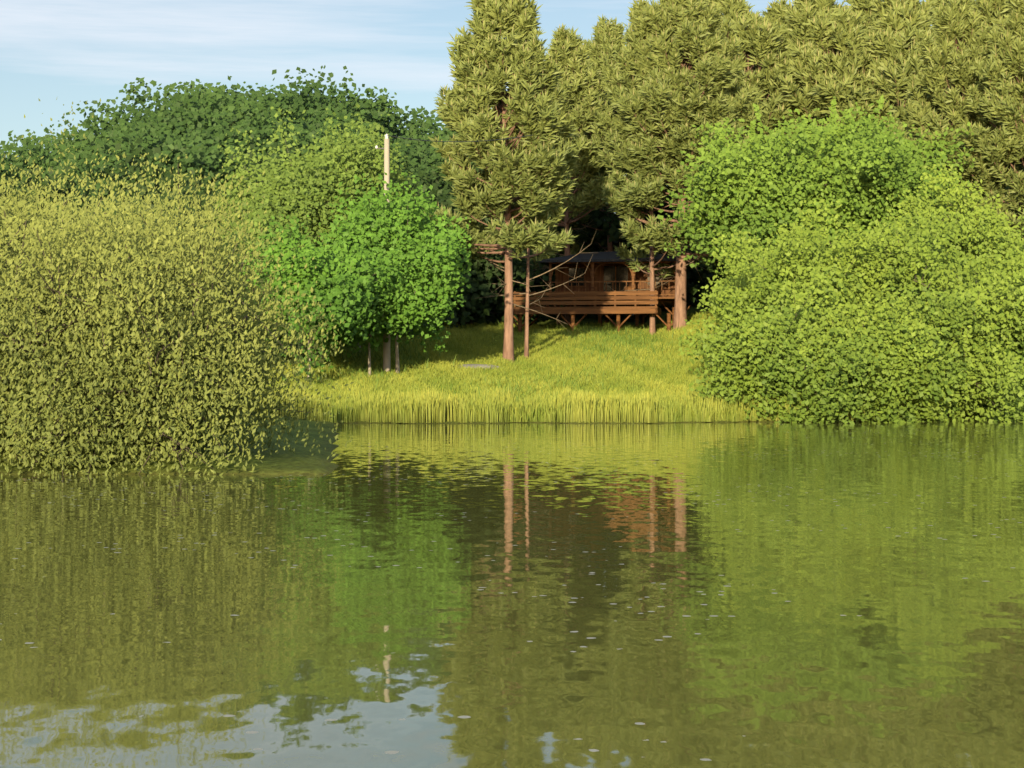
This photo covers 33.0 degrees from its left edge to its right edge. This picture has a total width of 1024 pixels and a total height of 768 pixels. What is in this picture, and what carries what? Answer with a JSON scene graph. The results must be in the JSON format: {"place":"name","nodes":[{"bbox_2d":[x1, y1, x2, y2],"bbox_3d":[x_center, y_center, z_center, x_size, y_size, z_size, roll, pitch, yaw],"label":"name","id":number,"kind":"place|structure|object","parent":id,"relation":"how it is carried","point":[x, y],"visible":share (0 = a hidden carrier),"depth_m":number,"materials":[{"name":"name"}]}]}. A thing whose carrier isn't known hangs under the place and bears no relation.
{"place":"outdoors","nodes":[
{"label":"outdoors","id":0,"kind":"place"},
{"bbox_2d":[0,0,931,156],"label":"sky","id":1,"kind":"structure","parent":0,"point":[75,51],"materials":[{"name":"blue"}]},
{"bbox_2d":[0,284,1003,473],"bbox_3d":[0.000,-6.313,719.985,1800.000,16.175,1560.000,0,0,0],"label":"ground","id":2,"kind":"structure","parent":0,"point":[303,460],"depth_m":34.62,"materials":[{"name":"green plant"}]},
{"bbox_2d":[0,153,28,273],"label":"tree","id":3,"kind":"object","parent":2,"relation":"on","point":[2,159],"visible":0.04,"depth_m":38.19,"materials":[{"name":"green plant"}]},
{"bbox_2d":[0,135,79,193],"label":"tree","id":4,"kind":"object","parent":2,"relation":"on","point":[36,151],"visible":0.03,"depth_m":136.45,"materials":[{"name":"green plant"}]},
{"bbox_2d":[2,129,90,167],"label":"tree","id":5,"kind":"object","parent":2,"relation":"on","point":[34,140],"visible":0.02,"depth_m":148.99,"materials":[{"name":"green plant"}]},
{"bbox_2d":[0,201,95,459],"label":"bush","id":6,"kind":"object","parent":2,"relation":"on","point":[18,233],"visible":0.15,"depth_m":32.10,"materials":[{"name":"green plant"}]},
{"bbox_2d":[0,155,96,233],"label":"tree","id":7,"kind":"object","parent":2,"relation":"on","point":[21,176],"visible":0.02,"depth_m":40.96,"materials":[{"name":"green plant"}]},
{"bbox_2d":[0,155,106,229],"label":"tree","id":8,"kind":"object","parent":2,"relation":"on","point":[67,186],"visible":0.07,"depth_m":97.07,"materials":[{"name":"green plant"}]},
{"bbox_2d":[0,153,157,445],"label":"bush","id":9,"kind":"object","parent":2,"relation":"on","point":[13,212],"visible":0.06,"depth_m":35.34,"materials":[{"name":"green plant"}]},
{"bbox_2d":[44,108,126,162],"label":"tree","id":10,"kind":"object","parent":2,"relation":"on","point":[81,124],"depth_m":146.95,"materials":[{"name":"green plant"}]},
{"bbox_2d":[0,157,241,476],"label":"bush","id":11,"kind":"object","parent":2,"relation":"on","point":[9,325],"visible":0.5,"depth_m":31.12,"materials":[{"name":"green plant"}]},
{"bbox_2d":[4,96,264,436],"bbox_3d":[-9.713,-2.679,39.306,7.845,7.910,7.524,0,0,-20],"label":"bush","id":12,"kind":"object","parent":2,"relation":"on","point":[142,190],"visible":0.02,"depth_m":39.75,"materials":[{"name":"green plant"}]},
{"bbox_2d":[74,200,216,240],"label":"tree","id":13,"kind":"object","parent":2,"relation":"on","point":[103,209],"depth_m":88.15,"materials":[{"name":"green plant"}]},
{"bbox_2d":[39,112,273,207],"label":"tree","id":14,"kind":"object","parent":2,"relation":"on","point":[194,152],"visible":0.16,"depth_m":118.77,"materials":[{"name":"green plant"}]},
{"bbox_2d":[35,77,279,161],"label":"tree","id":15,"kind":"object","parent":2,"relation":"on","point":[129,108],"visible":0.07,"depth_m":143.16,"materials":[{"name":"green plant"}]},
{"bbox_2d":[102,139,212,210],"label":"tree","id":16,"kind":"object","parent":2,"relation":"on","point":[133,168],"visible":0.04,"depth_m":111.03,"materials":[{"name":"green plant"}]},
{"bbox_2d":[54,186,262,346],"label":"tree","id":17,"kind":"object","parent":2,"relation":"on","point":[152,206],"depth_m":79.56,"materials":[{"name":"green plant"}]},
{"bbox_2d":[0,149,326,477],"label":"bush","id":18,"kind":"object","parent":2,"relation":"on","point":[192,376],"visible":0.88,"depth_m":31.38,"materials":[{"name":"green plant"}]},
{"bbox_2d":[17,151,353,459],"bbox_3d":[-7.268,-1.139,35.363,8.101,7.188,7.248,0,0,0],"label":"bush","id":19,"kind":"object","parent":2,"relation":"on","point":[275,379],"visible":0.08,"depth_m":35.19,"materials":[{"name":"green plant"}]},
{"bbox_2d":[64,76,309,180],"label":"tree","id":20,"kind":"object","parent":2,"relation":"on","point":[201,121],"visible":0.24,"depth_m":125.12,"materials":[{"name":"green plant"}]},
{"bbox_2d":[135,175,251,239],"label":"tree","id":21,"kind":"object","parent":2,"relation":"on","point":[202,202],"depth_m":96.84,"materials":[{"name":"green plant"}]},
{"bbox_2d":[203,128,304,353],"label":"tree","id":22,"kind":"object","parent":2,"relation":"on","point":[250,181],"visible":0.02,"depth_m":94.75,"materials":[{"name":"green plant"}]},
{"bbox_2d":[213,142,295,195],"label":"tree","id":23,"kind":"object","parent":2,"relation":"on","point":[255,152],"visible":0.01,"depth_m":114.71,"materials":[{"name":"green plant"}]},
{"bbox_2d":[162,69,350,116],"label":"tree","id":24,"kind":"object","parent":2,"relation":"on","point":[299,82],"depth_m":149.97,"materials":[{"name":"green plant"}]},
{"bbox_2d":[209,202,341,356],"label":"tree","id":25,"kind":"object","parent":2,"relation":"on","point":[263,225],"visible":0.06,"depth_m":82.72,"materials":[{"name":"green plant"}]},
{"bbox_2d":[211,66,419,163],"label":"tree","id":26,"kind":"object","parent":2,"relation":"on","point":[307,98],"visible":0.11,"depth_m":141.28,"materials":[{"name":"green plant"}]},
{"bbox_2d":[231,103,409,359],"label":"tree","id":27,"kind":"object","parent":2,"relation":"on","point":[311,188],"visible":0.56,"depth_m":86.26,"materials":[{"name":"green plant"}]},
{"bbox_2d":[234,214,407,379],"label":"tree","id":28,"kind":"object","parent":2,"relation":"on","point":[344,289],"visible":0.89,"depth_m":76.86,"materials":[{"name":"green plant"}]},
{"bbox_2d":[246,103,432,185],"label":"tree","id":29,"kind":"object","parent":2,"relation":"on","point":[306,138],"visible":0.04,"depth_m":123.74,"materials":[{"name":"green plant"}]},
{"bbox_2d":[306,115,424,347],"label":"tree","id":30,"kind":"object","parent":2,"relation":"on","point":[396,175],"visible":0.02,"depth_m":94.20,"materials":[{"name":"green plant"}]},
{"bbox_2d":[292,101,441,142],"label":"tree","id":31,"kind":"object","parent":2,"relation":"on","point":[420,111],"visible":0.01,"depth_m":151.28,"materials":[{"name":"green plant"}]},
{"bbox_2d":[297,217,463,375],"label":"tree","id":32,"kind":"object","parent":2,"relation":"on","point":[410,307],"visible":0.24,"depth_m":80.29,"materials":[{"name":"green plant"}]},
{"bbox_2d":[311,106,474,188],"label":"tree","id":33,"kind":"object","parent":2,"relation":"on","point":[421,143],"visible":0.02,"depth_m":138.46,"materials":[{"name":"green plant"}]},
{"bbox_2d":[319,170,472,372],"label":"tree","id":34,"kind":"object","parent":2,"relation":"on","point":[407,227],"visible":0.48,"depth_m":81.23,"materials":[{"name":"green plant"}]},
{"bbox_2d":[393,151,437,212],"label":"tree","id":35,"kind":"object","parent":2,"relation":"on","point":[435,200],"depth_m":121.93,"materials":[{"name":"green plant"}]},
{"bbox_2d":[383,107,458,150],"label":"tree","id":36,"kind":"object","parent":2,"relation":"on","point":[429,126],"visible":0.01,"depth_m":142.03,"materials":[{"name":"green plant"}]},
{"bbox_2d":[399,160,455,322],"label":"tree","id":37,"kind":"object","parent":2,"relation":"on","point":[437,180],"visible":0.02,"depth_m":119.74,"materials":[{"name":"green plant"}]},
{"bbox_2d":[393,172,467,335],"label":"tree","id":38,"kind":"object","parent":2,"relation":"on","point":[465,314],"visible":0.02,"depth_m":108.35,"materials":[{"name":"green plant"}]},
{"bbox_2d":[408,128,476,190],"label":"tree","id":39,"kind":"object","parent":2,"relation":"on","point":[433,156],"visible":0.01,"depth_m":134.85,"materials":[{"name":"green plant"}]},
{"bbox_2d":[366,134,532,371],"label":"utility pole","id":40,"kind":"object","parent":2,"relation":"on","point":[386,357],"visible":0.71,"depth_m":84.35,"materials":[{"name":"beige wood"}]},
{"bbox_2d":[457,364,500,368],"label":"stone slab","id":41,"kind":"structure","parent":2,"relation":"on","point":[476,365],"depth_m":85.45,"materials":[{"name":"grey stone"}]},
{"bbox_2d":[431,183,550,325],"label":"tree","id":42,"kind":"object","parent":2,"relation":"on","point":[479,282],"visible":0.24,"depth_m":111.75,"materials":[{"name":"green plant"}]},
{"bbox_2d":[408,160,578,315],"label":"tree","id":43,"kind":"object","parent":2,"relation":"on","point":[539,287],"visible":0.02,"depth_m":120.66,"materials":[{"name":"green plant"}]},
{"bbox_2d":[422,0,588,362],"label":"pine","id":44,"kind":"object","parent":2,"relation":"on","point":[499,48],"visible":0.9,"depth_m":88.41,"materials":[{"name":"green plant"}]},
{"bbox_2d":[434,169,578,311],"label":"tree","id":45,"kind":"object","parent":2,"relation":"on","point":[503,280],"depth_m":129.75,"materials":[{"name":"green plant"}]},
{"bbox_2d":[480,88,595,358],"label":"pine","id":46,"kind":"object","parent":2,"relation":"on","point":[560,210],"visible":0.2,"depth_m":90.56,"materials":[{"name":"green plant"}]},
{"bbox_2d":[296,320,807,408],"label":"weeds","id":47,"kind":"object","parent":2,"relation":"on","point":[636,341],"visible":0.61,"depth_m":91.61,"materials":[{"name":"green plant"}]},
{"bbox_2d":[245,386,869,422],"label":"reeds","id":48,"kind":"object","parent":2,"relation":"on","point":[423,407],"visible":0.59,"depth_m":67.47,"materials":[{"name":"green plant"}]},
{"bbox_2d":[513,23,613,322],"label":"pine","id":49,"kind":"object","parent":2,"relation":"on","point":[582,85],"visible":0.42,"depth_m":116.32,"materials":[{"name":"green plant"}]},
{"bbox_2d":[513,251,691,332],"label":"cabin","id":50,"kind":"object","parent":2,"relation":"on","point":[590,288],"visible":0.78,"depth_m":111.80,"materials":[{"name":"brown wood"}]},
{"bbox_2d":[556,14,667,318],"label":"pine","id":51,"kind":"object","parent":2,"relation":"on","point":[608,36],"visible":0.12,"depth_m":124.99,"materials":[{"name":"green plant"}]},
{"bbox_2d":[546,180,711,318],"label":"tree","id":52,"kind":"object","parent":2,"relation":"on","point":[598,216],"visible":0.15,"depth_m":125.60,"materials":[{"name":"green plant"}]},
{"bbox_2d":[589,0,711,334],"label":"pine","id":53,"kind":"object","parent":2,"relation":"on","point":[626,74],"visible":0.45,"depth_m":107.60,"materials":[{"name":"green plant"}]},
{"bbox_2d":[604,183,721,304],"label":"tree","id":54,"kind":"object","parent":2,"relation":"on","point":[688,285],"visible":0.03,"depth_m":126.60,"materials":[{"name":"green plant"}]},
{"bbox_2d":[600,0,763,329],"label":"pine","id":55,"kind":"object","parent":2,"relation":"on","point":[694,33],"visible":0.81,"depth_m":106.06,"materials":[{"name":"green plant"}]},
{"bbox_2d":[686,193,723,296],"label":"tree","id":56,"kind":"object","parent":2,"relation":"on","point":[703,284],"depth_m":132.43,"materials":[{"name":"green plant"}]},
{"bbox_2d":[686,240,735,313],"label":"tree","id":57,"kind":"object","parent":2,"relation":"on","point":[705,273],"visible":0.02,"depth_m":115.49,"materials":[{"name":"green plant"}]},
{"bbox_2d":[677,246,792,379],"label":"bush","id":58,"kind":"object","parent":2,"relation":"on","point":[731,299],"visible":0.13,"depth_m":79.32,"materials":[{"name":"green plant"}]},
{"bbox_2d":[705,0,785,136],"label":"pine","id":59,"kind":"object","parent":2,"relation":"on","point":[731,8],"visible":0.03,"depth_m":126.28,"materials":[{"name":"green plant"}]},
{"bbox_2d":[709,251,783,359],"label":"bush","id":60,"kind":"object","parent":2,"relation":"on","point":[736,271],"visible":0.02,"depth_m":82.56,"materials":[{"name":"green plant"}]},
{"bbox_2d":[708,8,829,162],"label":"pine","id":61,"kind":"object","parent":2,"relation":"on","point":[765,44],"visible":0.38,"depth_m":115.42,"materials":[{"name":"green plant"}]},
{"bbox_2d":[715,219,829,331],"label":"bush","id":62,"kind":"object","parent":2,"relation":"on","point":[780,238],"visible":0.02,"depth_m":91.31,"materials":[{"name":"green plant"}]},
{"bbox_2d":[709,235,839,322],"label":"bush","id":63,"kind":"object","parent":2,"relation":"on","point":[750,260],"depth_m":99.78,"materials":[{"name":"green plant"}]},
{"bbox_2d":[760,0,794,41],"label":"pine","id":64,"kind":"object","parent":2,"relation":"on","point":[775,11],"visible":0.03,"depth_m":132.78,"materials":[{"name":"green plant"}]},
{"bbox_2d":[657,103,903,283],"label":"tree","id":65,"kind":"object","parent":2,"relation":"on","point":[730,199],"visible":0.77,"depth_m":94.92,"materials":[{"name":"green plant"}]},
{"bbox_2d":[686,265,887,423],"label":"bush","id":66,"kind":"object","parent":2,"relation":"on","point":[760,365],"visible":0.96,"depth_m":68.15,"materials":[{"name":"green plant"}]},
{"bbox_2d":[693,106,912,246],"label":"tree","id":67,"kind":"object","parent":2,"relation":"on","point":[837,117],"depth_m":107.59,"materials":[{"name":"green plant"}]},
{"bbox_2d":[758,0,850,134],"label":"pine","id":68,"kind":"object","parent":2,"relation":"on","point":[800,13],"visible":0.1,"depth_m":124.42,"materials":[{"name":"green plant"}]},
{"bbox_2d":[712,199,920,333],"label":"bush","id":69,"kind":"object","parent":2,"relation":"on","point":[846,265],"visible":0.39,"depth_m":73.71,"materials":[{"name":"green plant"}]},
{"bbox_2d":[774,4,902,135],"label":"pine","id":70,"kind":"object","parent":2,"relation":"on","point":[823,77],"visible":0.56,"depth_m":113.63,"materials":[{"name":"green plant"}]},
{"bbox_2d":[843,0,877,36],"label":"pine","id":71,"kind":"object","parent":2,"relation":"on","point":[866,6],"visible":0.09,"depth_m":130.47,"materials":[{"name":"green plant"}]},
{"bbox_2d":[754,95,974,248],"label":"tree","id":72,"kind":"object","parent":2,"relation":"on","point":[907,170],"visible":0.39,"depth_m":96.74,"materials":[{"name":"green plant"}]},
{"bbox_2d":[753,290,987,422],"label":"bush","id":73,"kind":"object","parent":2,"relation":"on","point":[912,362],"visible":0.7,"depth_m":67.86,"materials":[{"name":"green plant"}]},
{"bbox_2d":[831,213,976,309],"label":"bush","id":74,"kind":"object","parent":2,"relation":"on","point":[891,246],"visible":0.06,"depth_m":75.50,"materials":[{"name":"green plant"}]},
{"bbox_2d":[847,0,961,146],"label":"pine","id":75,"kind":"object","parent":2,"relation":"on","point":[894,49],"visible":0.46,"depth_m":112.24,"materials":[{"name":"green plant"}]},
{"bbox_2d":[868,0,949,136],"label":"pine","id":76,"kind":"object","parent":2,"relation":"on","point":[927,6],"visible":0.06,"depth_m":124.48,"materials":[{"name":"green plant"}]},
{"bbox_2d":[833,209,1023,421],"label":"bush","id":77,"kind":"object","parent":2,"relation":"on","point":[993,371],"visible":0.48,"depth_m":70.45,"materials":[{"name":"green plant"}]},
{"bbox_2d":[909,0,957,101],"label":"pine","id":78,"kind":"object","parent":2,"relation":"on","point":[938,4],"visible":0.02,"depth_m":133.13,"materials":[{"name":"green plant"}]},
{"bbox_2d":[857,163,1023,281],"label":"bush","id":79,"kind":"object","parent":2,"relation":"on","point":[991,235],"visible":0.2,"depth_m":79.70,"materials":[{"name":"green plant"}]},
{"bbox_2d":[885,0,1023,243],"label":"pine","id":80,"kind":"object","parent":2,"relation":"on","point":[956,50],"visible":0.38,"depth_m":102.30,"materials":[{"name":"green plant"}]},
{"bbox_2d":[890,249,1023,421],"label":"bush","id":81,"kind":"object","parent":2,"relation":"on","point":[1017,265],"visible":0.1,"depth_m":72.78,"materials":[{"name":"green plant"}]},
{"bbox_2d":[945,0,1023,103],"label":"pine","id":82,"kind":"object","parent":2,"relation":"on","point":[988,10],"visible":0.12,"depth_m":125.55,"materials":[{"name":"green plant"}]},
{"bbox_2d":[951,0,1023,240],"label":"pine","id":83,"kind":"object","parent":2,"relation":"on","point":[1002,89],"visible":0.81,"depth_m":98.52,"materials":[{"name":"green plant"}]},
{"bbox_2d":[1016,207,1023,232],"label":"bush","id":84,"kind":"object","parent":2,"relation":"on","point":[1019,209],"visible":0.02,"depth_m":85.82,"materials":[{"name":"green plant"}]},
{"bbox_2d":[0,420,1023,767],"bbox_3d":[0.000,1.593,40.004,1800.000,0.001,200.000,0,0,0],"label":"water","id":85,"kind":"structure","parent":0,"point":[752,594],"depth_m":13.11,"materials":[{"name":"green liquid"}]},
{"bbox_2d":[252,310,858,421],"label":"bank grass","id":86,"kind":"structure","parent":0,"point":[477,343],"depth_m":85.13,"materials":[{"name":"green plant"}]}
]}

